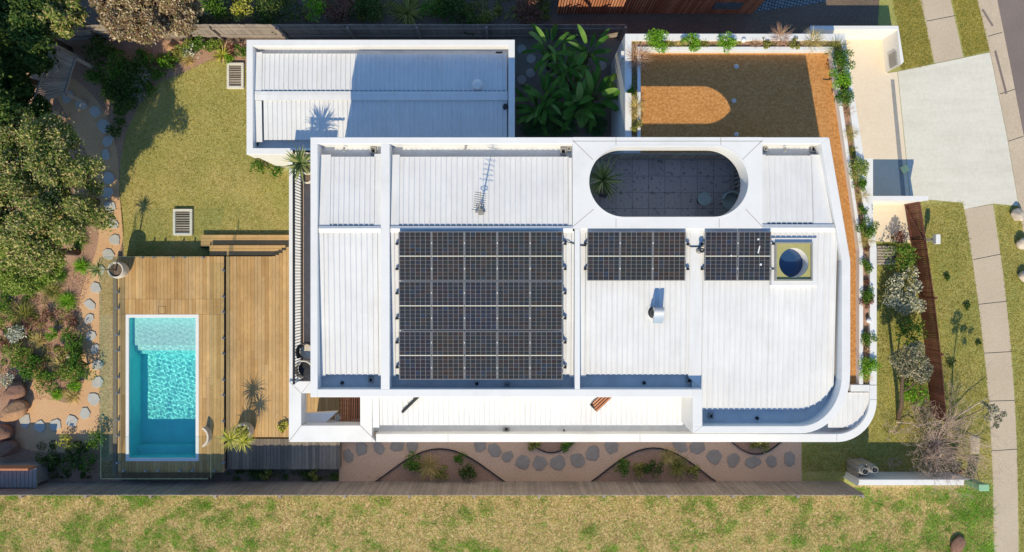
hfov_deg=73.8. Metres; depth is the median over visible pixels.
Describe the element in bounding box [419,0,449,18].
shrub
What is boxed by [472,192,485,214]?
tv antenna
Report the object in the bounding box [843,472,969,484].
wall
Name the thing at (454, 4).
shrub
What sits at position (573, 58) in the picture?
banana plant
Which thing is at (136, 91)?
ground cover
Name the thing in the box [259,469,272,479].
shrub
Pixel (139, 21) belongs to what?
tree
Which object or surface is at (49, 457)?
shrub
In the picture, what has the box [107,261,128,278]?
plant pot
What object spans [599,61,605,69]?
round paver
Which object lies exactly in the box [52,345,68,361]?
shrub
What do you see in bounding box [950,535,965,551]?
rock
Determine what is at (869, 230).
shrub
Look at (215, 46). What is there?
shrub
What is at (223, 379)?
glass fence
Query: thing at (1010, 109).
kerb
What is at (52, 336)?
shrub
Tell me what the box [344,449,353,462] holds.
slate paver
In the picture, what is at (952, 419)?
fallen branch
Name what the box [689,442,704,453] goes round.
slate paver
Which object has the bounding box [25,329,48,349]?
grass tuft
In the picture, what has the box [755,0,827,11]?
cobble paving
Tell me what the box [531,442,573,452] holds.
garden edging
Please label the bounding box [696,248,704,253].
vent pipe
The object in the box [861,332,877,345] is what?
shrub
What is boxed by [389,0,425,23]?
flax clump
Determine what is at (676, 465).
grass tuft
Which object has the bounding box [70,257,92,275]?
grass tuft
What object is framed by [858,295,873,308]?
shrub
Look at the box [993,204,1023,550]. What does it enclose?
grass
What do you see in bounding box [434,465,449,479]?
shrub
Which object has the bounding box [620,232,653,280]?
solar panel
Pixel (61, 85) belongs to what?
slatted screen
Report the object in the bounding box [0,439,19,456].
boulder
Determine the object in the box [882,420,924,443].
bare shrub
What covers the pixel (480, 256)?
solar panel
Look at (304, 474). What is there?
ground cover
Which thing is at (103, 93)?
shrub
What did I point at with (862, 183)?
shrub
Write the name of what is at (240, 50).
shrub
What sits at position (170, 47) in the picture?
rock
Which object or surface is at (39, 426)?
stepping stone
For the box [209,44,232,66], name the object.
yucca
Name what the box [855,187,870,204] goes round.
grass tuft
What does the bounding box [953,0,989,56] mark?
grass
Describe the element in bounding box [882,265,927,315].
shrub
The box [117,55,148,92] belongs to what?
shrub
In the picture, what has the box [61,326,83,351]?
shrub
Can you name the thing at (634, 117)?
grass tuft
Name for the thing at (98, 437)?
shrub
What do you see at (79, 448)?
shrub
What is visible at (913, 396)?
shrub
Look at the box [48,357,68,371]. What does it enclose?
grass tuft
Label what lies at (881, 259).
timber landing
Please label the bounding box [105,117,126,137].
shrub
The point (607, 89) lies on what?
banana plant
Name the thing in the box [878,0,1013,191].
verge
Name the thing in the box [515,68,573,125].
banana plant
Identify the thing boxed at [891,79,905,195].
drain grate
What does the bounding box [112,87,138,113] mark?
shrub
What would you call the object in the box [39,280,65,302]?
grass tuft
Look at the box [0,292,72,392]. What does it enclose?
ground cover
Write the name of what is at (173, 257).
glass fence
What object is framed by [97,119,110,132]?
stepping stone
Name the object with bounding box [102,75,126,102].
shrub
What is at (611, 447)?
slate paver
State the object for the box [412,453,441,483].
grass tuft
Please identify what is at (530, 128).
fern
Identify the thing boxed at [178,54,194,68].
grass tuft
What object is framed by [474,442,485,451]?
slate paver
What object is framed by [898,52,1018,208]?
driveway
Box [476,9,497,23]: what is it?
shrub
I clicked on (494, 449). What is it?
slate paver
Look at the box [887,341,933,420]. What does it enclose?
tree
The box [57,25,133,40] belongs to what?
paling fence
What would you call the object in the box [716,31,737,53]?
shrub
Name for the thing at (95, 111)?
stepping stone
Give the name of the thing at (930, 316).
timber fence
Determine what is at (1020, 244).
rock
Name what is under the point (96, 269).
cordyline
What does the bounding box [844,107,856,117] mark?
grass tuft
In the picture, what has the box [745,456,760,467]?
slate paver
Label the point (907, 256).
shrub
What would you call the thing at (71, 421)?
stepping stone
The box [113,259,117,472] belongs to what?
retaining sleeper
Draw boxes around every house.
[285,34,876,441]
[557,0,764,13]
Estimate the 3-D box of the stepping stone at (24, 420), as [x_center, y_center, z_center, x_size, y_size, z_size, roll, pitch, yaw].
[-19.974,5.957,27.972,0.450,0.040,0.589,0,90,0]
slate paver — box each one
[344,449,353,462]
[356,442,366,455]
[373,442,384,454]
[390,442,403,450]
[407,442,417,452]
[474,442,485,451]
[488,443,501,456]
[502,451,512,461]
[515,455,529,468]
[532,456,547,469]
[550,455,565,469]
[570,453,584,466]
[586,445,598,460]
[605,442,617,453]
[672,442,686,451]
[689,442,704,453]
[706,450,721,464]
[727,453,739,466]
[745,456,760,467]
[766,455,776,466]
[784,451,794,466]
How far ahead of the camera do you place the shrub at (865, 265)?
24.40 m
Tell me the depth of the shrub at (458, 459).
27.69 m
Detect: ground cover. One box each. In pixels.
[0,290,77,393]
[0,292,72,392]
[0,293,78,389]
[37,440,338,480]
[88,45,183,122]
[195,0,551,22]
[632,41,868,350]
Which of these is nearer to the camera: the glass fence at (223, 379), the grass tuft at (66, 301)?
the glass fence at (223, 379)
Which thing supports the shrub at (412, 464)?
on the planting bed at (400, 472)
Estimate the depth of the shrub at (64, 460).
27.60 m
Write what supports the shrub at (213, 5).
on the ground at (833, 12)
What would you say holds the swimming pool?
in the ground at (833, 12)
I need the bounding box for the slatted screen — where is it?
[33,44,98,118]
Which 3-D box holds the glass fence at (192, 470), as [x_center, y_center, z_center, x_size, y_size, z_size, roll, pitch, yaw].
[-13.726,7.790,26.802,4.094,1.205,0.100,0,90,0]
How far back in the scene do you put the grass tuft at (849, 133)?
24.50 m
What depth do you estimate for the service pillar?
27.30 m
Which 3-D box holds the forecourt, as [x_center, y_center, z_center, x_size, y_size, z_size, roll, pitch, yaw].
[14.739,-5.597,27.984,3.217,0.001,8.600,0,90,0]
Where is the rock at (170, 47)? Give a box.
[167,43,176,51]
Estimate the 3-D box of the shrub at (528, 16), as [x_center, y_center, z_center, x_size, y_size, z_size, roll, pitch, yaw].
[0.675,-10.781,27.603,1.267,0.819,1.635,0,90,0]
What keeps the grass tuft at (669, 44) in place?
on the house at (760, 129)
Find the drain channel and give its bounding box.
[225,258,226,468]
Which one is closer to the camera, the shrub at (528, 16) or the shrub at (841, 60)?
the shrub at (841, 60)
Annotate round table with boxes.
[697,192,710,205]
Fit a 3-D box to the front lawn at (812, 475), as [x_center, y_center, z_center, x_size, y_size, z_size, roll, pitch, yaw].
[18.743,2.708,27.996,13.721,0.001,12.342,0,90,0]
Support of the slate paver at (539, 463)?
on the side path at (371, 464)
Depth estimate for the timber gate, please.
27.41 m
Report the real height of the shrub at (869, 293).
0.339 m
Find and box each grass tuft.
[11,299,39,328]
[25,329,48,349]
[32,366,45,383]
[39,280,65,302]
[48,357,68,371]
[50,386,64,400]
[54,291,76,309]
[55,269,67,284]
[61,388,80,404]
[68,231,90,249]
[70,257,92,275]
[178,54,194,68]
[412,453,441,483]
[622,42,654,74]
[624,95,646,116]
[630,109,644,125]
[656,446,680,467]
[664,39,674,51]
[667,452,689,481]
[672,41,682,49]
[699,39,708,47]
[748,38,760,47]
[770,21,794,52]
[798,27,827,54]
[821,33,849,58]
[843,123,859,140]
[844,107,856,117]
[848,145,857,157]
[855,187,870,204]
[855,230,877,247]
[863,348,869,357]
[863,373,872,382]
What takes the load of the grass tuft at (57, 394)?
on the garden bed at (89, 252)
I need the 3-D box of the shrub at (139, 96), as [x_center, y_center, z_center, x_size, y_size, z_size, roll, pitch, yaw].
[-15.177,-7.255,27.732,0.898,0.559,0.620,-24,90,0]
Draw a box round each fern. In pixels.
[520,112,550,136]
[540,107,578,136]
[584,114,607,136]
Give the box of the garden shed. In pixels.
[0,461,48,487]
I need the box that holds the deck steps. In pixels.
[201,235,288,255]
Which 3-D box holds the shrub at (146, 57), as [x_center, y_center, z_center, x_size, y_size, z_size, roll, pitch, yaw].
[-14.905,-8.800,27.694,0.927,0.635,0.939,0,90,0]
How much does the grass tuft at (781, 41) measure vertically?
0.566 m
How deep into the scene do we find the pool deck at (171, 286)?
27.40 m
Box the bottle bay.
[847,458,874,476]
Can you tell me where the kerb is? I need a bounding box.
[977,0,1023,233]
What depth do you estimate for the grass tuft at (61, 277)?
27.89 m
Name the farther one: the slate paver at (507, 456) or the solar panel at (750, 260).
the slate paver at (507, 456)
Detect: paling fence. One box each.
[0,481,864,497]
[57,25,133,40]
[155,24,626,40]
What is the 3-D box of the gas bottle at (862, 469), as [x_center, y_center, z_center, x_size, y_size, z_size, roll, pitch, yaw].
[13.885,7.681,27.400,0.370,1.200,0.370,0,90,0]
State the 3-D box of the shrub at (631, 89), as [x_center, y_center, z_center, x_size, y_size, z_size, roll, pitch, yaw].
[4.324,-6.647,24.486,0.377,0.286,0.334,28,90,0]
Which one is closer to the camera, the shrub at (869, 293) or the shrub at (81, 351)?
the shrub at (869, 293)
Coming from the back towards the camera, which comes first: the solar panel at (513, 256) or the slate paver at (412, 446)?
the slate paver at (412, 446)
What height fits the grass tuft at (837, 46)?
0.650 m
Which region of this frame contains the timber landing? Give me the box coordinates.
[877,246,895,264]
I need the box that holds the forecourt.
[846,39,910,242]
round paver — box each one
[517,44,525,52]
[517,75,525,83]
[526,68,534,77]
[527,54,535,62]
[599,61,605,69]
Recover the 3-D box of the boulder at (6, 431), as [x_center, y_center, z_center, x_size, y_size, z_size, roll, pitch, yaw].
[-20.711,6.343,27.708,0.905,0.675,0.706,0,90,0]
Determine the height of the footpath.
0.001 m
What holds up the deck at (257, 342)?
on the ground at (833, 12)
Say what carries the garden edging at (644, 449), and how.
on the planting bed at (400, 472)
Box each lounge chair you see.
[295,342,310,358]
[295,359,310,378]
[719,191,738,209]
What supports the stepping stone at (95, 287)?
on the sand path at (46, 412)
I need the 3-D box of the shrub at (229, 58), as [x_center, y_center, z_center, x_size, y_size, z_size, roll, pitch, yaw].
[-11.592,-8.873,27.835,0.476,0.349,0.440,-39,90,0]
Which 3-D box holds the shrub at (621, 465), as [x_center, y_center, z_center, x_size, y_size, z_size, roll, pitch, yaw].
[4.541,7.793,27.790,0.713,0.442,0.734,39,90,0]
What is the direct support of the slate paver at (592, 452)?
on the side path at (371, 464)
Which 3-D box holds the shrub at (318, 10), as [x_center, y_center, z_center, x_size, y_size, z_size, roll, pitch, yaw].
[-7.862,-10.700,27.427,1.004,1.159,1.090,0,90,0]
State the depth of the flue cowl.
21.36 m
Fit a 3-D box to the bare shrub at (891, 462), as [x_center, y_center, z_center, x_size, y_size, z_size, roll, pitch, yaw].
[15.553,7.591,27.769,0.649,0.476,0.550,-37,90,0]
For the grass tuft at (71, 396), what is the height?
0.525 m
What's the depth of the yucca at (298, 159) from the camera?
23.31 m
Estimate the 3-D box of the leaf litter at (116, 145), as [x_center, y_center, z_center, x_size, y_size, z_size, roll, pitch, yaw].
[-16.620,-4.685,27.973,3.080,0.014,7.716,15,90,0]
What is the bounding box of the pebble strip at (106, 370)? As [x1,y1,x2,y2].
[99,257,116,475]
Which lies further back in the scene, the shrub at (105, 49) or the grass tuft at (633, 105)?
the shrub at (105, 49)
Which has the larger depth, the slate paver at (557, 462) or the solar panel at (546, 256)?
the slate paver at (557, 462)
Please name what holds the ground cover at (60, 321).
on the garden bed at (89, 252)
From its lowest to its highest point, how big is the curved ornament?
0.349 m
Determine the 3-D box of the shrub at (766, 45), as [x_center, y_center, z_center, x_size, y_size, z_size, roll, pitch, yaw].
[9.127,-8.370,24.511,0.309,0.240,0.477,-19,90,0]
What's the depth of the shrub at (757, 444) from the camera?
27.73 m
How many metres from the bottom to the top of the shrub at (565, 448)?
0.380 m
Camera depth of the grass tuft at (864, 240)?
24.48 m
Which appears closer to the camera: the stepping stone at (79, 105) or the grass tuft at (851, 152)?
the grass tuft at (851, 152)
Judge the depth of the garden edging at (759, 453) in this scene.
27.93 m
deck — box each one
[118,256,227,471]
[226,247,351,436]
[227,397,376,468]
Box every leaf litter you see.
[0,263,91,399]
[80,84,154,254]
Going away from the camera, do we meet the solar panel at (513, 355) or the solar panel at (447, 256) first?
the solar panel at (447, 256)
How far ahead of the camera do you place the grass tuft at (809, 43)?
24.46 m
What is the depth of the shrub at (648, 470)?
27.69 m
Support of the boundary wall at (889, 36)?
on the forecourt
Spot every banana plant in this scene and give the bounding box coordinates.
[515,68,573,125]
[515,88,569,136]
[520,23,577,75]
[541,42,589,92]
[551,61,600,107]
[556,79,606,133]
[565,24,611,79]
[572,64,619,133]
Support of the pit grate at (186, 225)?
on the lawn at (172, 185)
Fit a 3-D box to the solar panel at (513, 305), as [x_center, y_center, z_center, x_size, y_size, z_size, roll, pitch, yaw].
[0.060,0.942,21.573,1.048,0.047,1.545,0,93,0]
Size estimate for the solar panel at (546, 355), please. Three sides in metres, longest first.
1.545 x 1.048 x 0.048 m
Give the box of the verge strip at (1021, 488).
[958,480,1023,551]
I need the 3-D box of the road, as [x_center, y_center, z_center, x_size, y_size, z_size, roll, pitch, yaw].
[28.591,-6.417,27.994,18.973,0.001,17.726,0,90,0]
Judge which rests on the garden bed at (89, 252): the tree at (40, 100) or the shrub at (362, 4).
the tree at (40, 100)
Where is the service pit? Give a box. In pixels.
[970,436,979,453]
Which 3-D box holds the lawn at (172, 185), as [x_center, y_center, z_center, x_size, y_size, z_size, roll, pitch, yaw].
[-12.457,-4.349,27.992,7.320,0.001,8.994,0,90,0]
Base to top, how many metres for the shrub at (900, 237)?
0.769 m
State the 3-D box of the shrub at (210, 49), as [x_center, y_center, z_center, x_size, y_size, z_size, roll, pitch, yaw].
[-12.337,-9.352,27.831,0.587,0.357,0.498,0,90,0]
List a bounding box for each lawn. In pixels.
[119,61,288,256]
[802,192,1023,484]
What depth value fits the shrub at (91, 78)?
27.63 m
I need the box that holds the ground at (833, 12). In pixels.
[9,0,878,480]
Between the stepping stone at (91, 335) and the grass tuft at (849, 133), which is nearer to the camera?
the grass tuft at (849, 133)
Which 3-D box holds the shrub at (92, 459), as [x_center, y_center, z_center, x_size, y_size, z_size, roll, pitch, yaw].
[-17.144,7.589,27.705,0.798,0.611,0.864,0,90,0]
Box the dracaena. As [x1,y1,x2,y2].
[215,422,255,451]
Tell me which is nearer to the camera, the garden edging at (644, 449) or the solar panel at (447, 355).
the solar panel at (447, 355)
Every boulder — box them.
[0,399,28,421]
[0,424,13,439]
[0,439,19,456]
[3,381,25,398]
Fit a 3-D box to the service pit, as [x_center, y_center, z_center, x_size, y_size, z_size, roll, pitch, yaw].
[18.973,6.926,27.983,0.394,0.026,0.755,0,90,0]
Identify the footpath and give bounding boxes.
[920,0,1018,551]
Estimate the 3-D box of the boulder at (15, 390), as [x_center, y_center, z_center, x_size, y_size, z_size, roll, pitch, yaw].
[-20.154,4.633,27.706,0.945,0.696,0.710,0,90,0]
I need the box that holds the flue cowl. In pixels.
[645,304,664,322]
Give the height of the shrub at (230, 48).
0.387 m
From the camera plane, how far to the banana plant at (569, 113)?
26.12 m
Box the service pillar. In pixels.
[965,478,988,490]
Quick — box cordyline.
[84,259,116,280]
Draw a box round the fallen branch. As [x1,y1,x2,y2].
[896,395,992,447]
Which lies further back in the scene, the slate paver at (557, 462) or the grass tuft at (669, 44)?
the slate paver at (557, 462)
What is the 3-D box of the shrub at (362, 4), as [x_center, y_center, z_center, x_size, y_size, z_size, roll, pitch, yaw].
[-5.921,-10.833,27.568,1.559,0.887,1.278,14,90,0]
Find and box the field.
[0,485,963,551]
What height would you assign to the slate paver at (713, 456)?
0.035 m
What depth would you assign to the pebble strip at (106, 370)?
27.99 m
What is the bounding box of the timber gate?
[904,202,925,241]
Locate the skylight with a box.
[770,238,816,284]
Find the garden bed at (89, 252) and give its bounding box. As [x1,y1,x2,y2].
[0,39,245,480]
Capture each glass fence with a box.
[109,291,119,463]
[114,256,204,258]
[122,469,215,471]
[213,269,224,463]
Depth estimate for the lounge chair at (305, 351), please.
24.24 m
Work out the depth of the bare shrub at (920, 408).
27.62 m
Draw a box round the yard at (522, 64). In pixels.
[512,29,626,155]
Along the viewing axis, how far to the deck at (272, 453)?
27.65 m
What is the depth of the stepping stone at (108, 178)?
27.95 m
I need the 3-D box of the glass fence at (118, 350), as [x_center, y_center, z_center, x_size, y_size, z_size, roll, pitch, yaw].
[-15.788,3.525,26.802,0.100,1.205,8.498,0,90,0]
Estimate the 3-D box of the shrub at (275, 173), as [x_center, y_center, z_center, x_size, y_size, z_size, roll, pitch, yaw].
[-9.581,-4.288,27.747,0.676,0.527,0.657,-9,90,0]
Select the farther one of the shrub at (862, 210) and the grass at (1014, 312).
the grass at (1014, 312)
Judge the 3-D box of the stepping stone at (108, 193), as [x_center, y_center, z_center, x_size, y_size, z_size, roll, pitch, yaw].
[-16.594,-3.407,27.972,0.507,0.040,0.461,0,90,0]
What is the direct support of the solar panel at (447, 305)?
on the mounting rail
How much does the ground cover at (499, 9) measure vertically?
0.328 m
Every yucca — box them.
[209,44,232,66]
[281,144,310,183]
[589,155,626,199]
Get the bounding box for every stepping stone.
[19,414,29,428]
[33,420,44,432]
[50,419,60,431]
[62,91,72,102]
[66,415,77,426]
[75,101,86,108]
[79,408,90,418]
[84,299,95,309]
[84,314,93,323]
[85,331,96,340]
[87,393,99,405]
[89,105,100,116]
[90,282,100,292]
[91,344,98,353]
[92,360,103,369]
[92,376,103,387]
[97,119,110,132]
[102,135,113,146]
[102,148,109,159]
[102,187,112,198]
[103,172,114,183]
[103,249,114,259]
[104,201,115,211]
[108,234,119,244]
[109,218,118,228]
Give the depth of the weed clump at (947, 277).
27.88 m
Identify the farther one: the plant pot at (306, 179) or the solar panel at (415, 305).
the plant pot at (306, 179)
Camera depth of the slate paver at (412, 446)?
27.96 m
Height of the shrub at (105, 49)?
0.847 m
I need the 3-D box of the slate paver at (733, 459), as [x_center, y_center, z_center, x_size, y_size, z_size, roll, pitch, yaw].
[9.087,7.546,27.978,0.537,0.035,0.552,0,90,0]
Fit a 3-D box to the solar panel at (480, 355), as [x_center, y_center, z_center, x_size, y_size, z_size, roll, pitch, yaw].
[-0.981,2.521,21.655,1.048,0.048,1.545,0,93,0]
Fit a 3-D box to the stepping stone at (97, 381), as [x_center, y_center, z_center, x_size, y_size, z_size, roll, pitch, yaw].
[-16.979,4.348,27.972,0.466,0.040,0.485,0,90,0]
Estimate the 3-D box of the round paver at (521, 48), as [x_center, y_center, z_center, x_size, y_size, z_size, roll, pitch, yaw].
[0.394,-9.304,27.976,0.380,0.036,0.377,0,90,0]
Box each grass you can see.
[893,0,933,69]
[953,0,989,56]
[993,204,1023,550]
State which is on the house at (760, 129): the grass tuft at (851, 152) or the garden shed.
the grass tuft at (851, 152)
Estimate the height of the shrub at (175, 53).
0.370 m
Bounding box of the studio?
[247,40,514,166]
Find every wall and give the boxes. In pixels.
[801,26,903,72]
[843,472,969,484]
[873,196,927,203]
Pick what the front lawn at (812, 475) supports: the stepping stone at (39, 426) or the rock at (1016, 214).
the rock at (1016, 214)
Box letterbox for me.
[926,234,939,243]
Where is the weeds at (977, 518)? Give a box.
[917,483,1002,551]
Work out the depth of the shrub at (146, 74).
27.57 m
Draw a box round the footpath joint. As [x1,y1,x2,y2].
[929,15,1016,450]
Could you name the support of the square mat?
on the forecourt
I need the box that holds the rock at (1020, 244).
[1016,238,1023,249]
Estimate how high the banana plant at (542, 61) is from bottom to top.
2.813 m
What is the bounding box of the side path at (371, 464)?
[339,442,801,480]
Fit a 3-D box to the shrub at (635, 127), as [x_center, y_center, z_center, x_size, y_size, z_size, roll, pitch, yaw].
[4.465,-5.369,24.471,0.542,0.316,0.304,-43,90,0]
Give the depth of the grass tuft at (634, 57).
24.45 m
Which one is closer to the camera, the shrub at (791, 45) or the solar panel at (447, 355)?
the solar panel at (447, 355)
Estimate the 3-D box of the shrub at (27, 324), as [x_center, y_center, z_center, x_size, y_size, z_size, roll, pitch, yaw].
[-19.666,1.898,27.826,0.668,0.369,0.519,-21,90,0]
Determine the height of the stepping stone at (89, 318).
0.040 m
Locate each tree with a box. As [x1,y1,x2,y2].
[0,0,72,70]
[0,32,62,77]
[0,49,52,101]
[0,57,20,142]
[0,75,52,130]
[0,103,124,283]
[0,210,80,299]
[28,0,105,40]
[85,0,203,46]
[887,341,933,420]
[951,401,1006,428]
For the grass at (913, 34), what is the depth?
27.98 m
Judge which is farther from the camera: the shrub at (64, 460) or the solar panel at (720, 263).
the shrub at (64, 460)
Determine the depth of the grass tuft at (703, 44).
24.53 m
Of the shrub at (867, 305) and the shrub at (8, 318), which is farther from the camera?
the shrub at (8, 318)
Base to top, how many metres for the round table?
0.462 m
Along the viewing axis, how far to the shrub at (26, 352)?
27.66 m
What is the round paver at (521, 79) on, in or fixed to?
on the yard at (522, 64)
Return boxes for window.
[712,3,743,8]
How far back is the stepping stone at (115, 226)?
27.95 m
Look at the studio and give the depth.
24.86 m
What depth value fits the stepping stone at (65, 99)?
27.96 m
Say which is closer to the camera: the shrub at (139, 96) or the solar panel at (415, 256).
the solar panel at (415, 256)
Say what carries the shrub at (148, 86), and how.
on the garden bed at (89, 252)
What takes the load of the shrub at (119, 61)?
on the garden bed at (89, 252)
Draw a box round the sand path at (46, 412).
[15,78,122,451]
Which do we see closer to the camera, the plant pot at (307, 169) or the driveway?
the plant pot at (307, 169)
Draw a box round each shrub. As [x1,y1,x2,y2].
[0,290,14,309]
[0,305,17,328]
[0,336,12,348]
[0,372,13,387]
[1,344,25,368]
[4,324,26,344]
[14,342,33,361]
[16,359,39,381]
[21,316,38,329]
[26,355,42,363]
[34,369,58,393]
[35,449,58,467]
[40,308,55,322]
[44,326,58,341]
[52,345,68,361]
[52,363,72,380]
[54,433,73,450]
[59,451,82,474]
[61,313,76,327]
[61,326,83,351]
[65,348,97,380]
[66,372,81,391]
[70,344,84,358]
[71,442,86,455]
[79,453,96,473]
[81,35,116,67]
[83,67,105,84]
[84,428,106,451]
[99,49,130,82]
[99,84,115,101]
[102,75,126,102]
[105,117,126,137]
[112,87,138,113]
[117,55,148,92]
[127,87,146,104]
[130,66,151,90]
[132,47,155,68]
[137,80,157,96]
[148,67,166,81]
[157,57,168,66]
[161,51,180,71]
[171,49,182,57]
[174,38,194,54]
[182,40,199,58]
[188,36,206,51]
[195,0,212,21]
[201,0,228,19]
[205,40,214,51]
[207,38,224,50]
[223,54,234,63]
[226,43,234,53]
[229,0,255,21]
[234,44,246,58]
[249,158,267,173]
[250,0,303,33]
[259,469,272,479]
[268,164,282,178]
[276,420,288,432]
[302,0,326,21]
[308,469,318,481]
[317,0,356,23]
[346,0,383,23]
[402,451,420,472]
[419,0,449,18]
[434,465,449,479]
[436,0,481,35]
[453,452,466,464]
[458,462,477,480]
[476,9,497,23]
[513,0,543,23]
[528,442,540,450]
[560,442,574,453]
[614,458,629,476]
[627,84,635,96]
[630,119,642,131]
[632,463,646,478]
[642,459,663,478]
[644,28,668,54]
[681,32,701,52]
[685,464,700,479]
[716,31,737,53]
[750,442,769,453]
[762,37,770,48]
[789,37,800,49]
[828,66,852,88]
[831,49,855,69]
[834,88,854,106]
[848,156,869,181]
[852,179,866,191]
[855,217,879,238]
[857,356,881,379]
[858,205,869,214]
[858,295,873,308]
[859,259,872,273]
[860,286,874,303]
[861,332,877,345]
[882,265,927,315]
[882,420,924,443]
[883,241,920,270]
[886,457,902,468]
[891,230,905,243]
[895,316,929,347]
[898,383,929,406]
[903,381,1014,509]
[903,391,941,436]
[951,464,965,475]
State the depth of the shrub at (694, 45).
24.30 m
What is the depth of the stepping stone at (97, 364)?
27.95 m
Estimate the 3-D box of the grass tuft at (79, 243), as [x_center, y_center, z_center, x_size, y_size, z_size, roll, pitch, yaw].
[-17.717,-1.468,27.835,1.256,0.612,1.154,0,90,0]
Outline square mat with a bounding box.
[900,165,908,173]
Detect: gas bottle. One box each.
[847,461,868,474]
[858,458,877,472]
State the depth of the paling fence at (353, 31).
27.17 m
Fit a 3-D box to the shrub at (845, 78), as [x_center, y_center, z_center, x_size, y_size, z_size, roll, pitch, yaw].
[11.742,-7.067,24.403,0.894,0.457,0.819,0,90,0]
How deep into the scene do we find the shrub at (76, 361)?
27.38 m
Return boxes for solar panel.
[399,232,431,280]
[399,281,431,329]
[399,331,431,379]
[431,232,464,280]
[432,281,464,329]
[432,331,464,379]
[464,232,497,280]
[464,281,497,329]
[464,331,497,379]
[497,232,530,280]
[497,281,529,329]
[497,331,529,379]
[530,232,562,280]
[530,281,562,329]
[530,331,562,379]
[587,232,620,280]
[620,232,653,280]
[652,232,685,280]
[704,232,737,280]
[737,232,771,280]
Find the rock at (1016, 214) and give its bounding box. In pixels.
[1010,208,1023,220]
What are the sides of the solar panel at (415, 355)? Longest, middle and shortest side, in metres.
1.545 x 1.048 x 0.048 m
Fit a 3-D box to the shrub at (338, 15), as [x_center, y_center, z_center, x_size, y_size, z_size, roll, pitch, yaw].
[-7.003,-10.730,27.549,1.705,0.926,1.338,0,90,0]
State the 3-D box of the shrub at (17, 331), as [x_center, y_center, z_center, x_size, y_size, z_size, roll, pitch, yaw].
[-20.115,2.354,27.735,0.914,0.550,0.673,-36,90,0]
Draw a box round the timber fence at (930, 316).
[911,240,949,421]
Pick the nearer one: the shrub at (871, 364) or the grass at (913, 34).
the shrub at (871, 364)
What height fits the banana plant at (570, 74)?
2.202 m
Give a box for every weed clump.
[943,273,950,280]
[946,357,956,368]
[963,303,970,310]
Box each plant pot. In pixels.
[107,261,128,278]
[234,422,253,437]
[300,174,310,183]
[302,161,310,174]
[597,186,609,196]
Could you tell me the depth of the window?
27.00 m
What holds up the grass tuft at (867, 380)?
on the house at (760, 129)
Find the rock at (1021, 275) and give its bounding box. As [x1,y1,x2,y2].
[1018,271,1023,281]
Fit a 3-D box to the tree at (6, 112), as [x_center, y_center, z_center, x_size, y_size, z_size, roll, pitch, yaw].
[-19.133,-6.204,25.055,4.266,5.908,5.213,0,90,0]
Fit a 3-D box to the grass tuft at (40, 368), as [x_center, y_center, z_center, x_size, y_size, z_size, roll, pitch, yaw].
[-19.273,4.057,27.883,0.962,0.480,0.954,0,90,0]
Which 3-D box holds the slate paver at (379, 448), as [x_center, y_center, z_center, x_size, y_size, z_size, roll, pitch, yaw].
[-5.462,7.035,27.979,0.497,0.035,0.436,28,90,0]
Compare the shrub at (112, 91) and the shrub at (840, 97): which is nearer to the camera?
the shrub at (840, 97)
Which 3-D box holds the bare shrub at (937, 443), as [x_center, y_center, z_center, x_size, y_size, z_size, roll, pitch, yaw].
[17.634,6.676,26.752,4.234,2.541,5.275,0,90,0]
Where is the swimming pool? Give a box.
[126,314,198,460]
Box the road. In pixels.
[997,0,1023,134]
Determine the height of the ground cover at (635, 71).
0.142 m
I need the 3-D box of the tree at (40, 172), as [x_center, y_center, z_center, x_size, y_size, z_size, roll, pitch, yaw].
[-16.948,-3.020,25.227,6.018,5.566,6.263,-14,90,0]
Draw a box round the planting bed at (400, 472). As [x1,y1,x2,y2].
[378,442,778,481]
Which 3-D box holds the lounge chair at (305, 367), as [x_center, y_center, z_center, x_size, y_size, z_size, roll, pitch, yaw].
[-7.359,3.284,24.331,0.618,0.742,0.682,38,90,0]
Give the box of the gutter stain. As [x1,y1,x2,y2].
[982,9,1006,93]
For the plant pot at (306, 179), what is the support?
on the house at (760, 129)
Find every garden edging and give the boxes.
[375,448,504,481]
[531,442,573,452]
[591,447,716,481]
[732,442,780,454]
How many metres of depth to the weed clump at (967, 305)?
27.88 m
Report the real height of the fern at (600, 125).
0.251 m
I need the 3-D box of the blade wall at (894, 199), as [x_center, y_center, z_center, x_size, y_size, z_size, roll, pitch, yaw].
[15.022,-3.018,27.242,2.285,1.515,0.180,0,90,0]
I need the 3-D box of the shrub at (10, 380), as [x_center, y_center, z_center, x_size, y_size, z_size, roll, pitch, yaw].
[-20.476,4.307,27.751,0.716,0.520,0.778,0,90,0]
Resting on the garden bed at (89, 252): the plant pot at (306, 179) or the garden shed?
the garden shed
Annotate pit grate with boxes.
[173,209,192,235]
[227,63,244,88]
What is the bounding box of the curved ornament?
[202,426,211,446]
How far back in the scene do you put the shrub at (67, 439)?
27.67 m
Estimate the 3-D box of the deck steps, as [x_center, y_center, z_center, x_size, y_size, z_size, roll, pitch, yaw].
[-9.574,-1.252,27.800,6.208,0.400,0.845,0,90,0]
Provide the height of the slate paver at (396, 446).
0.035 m
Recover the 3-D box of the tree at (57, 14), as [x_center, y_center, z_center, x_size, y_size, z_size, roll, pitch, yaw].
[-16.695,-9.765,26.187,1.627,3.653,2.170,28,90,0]

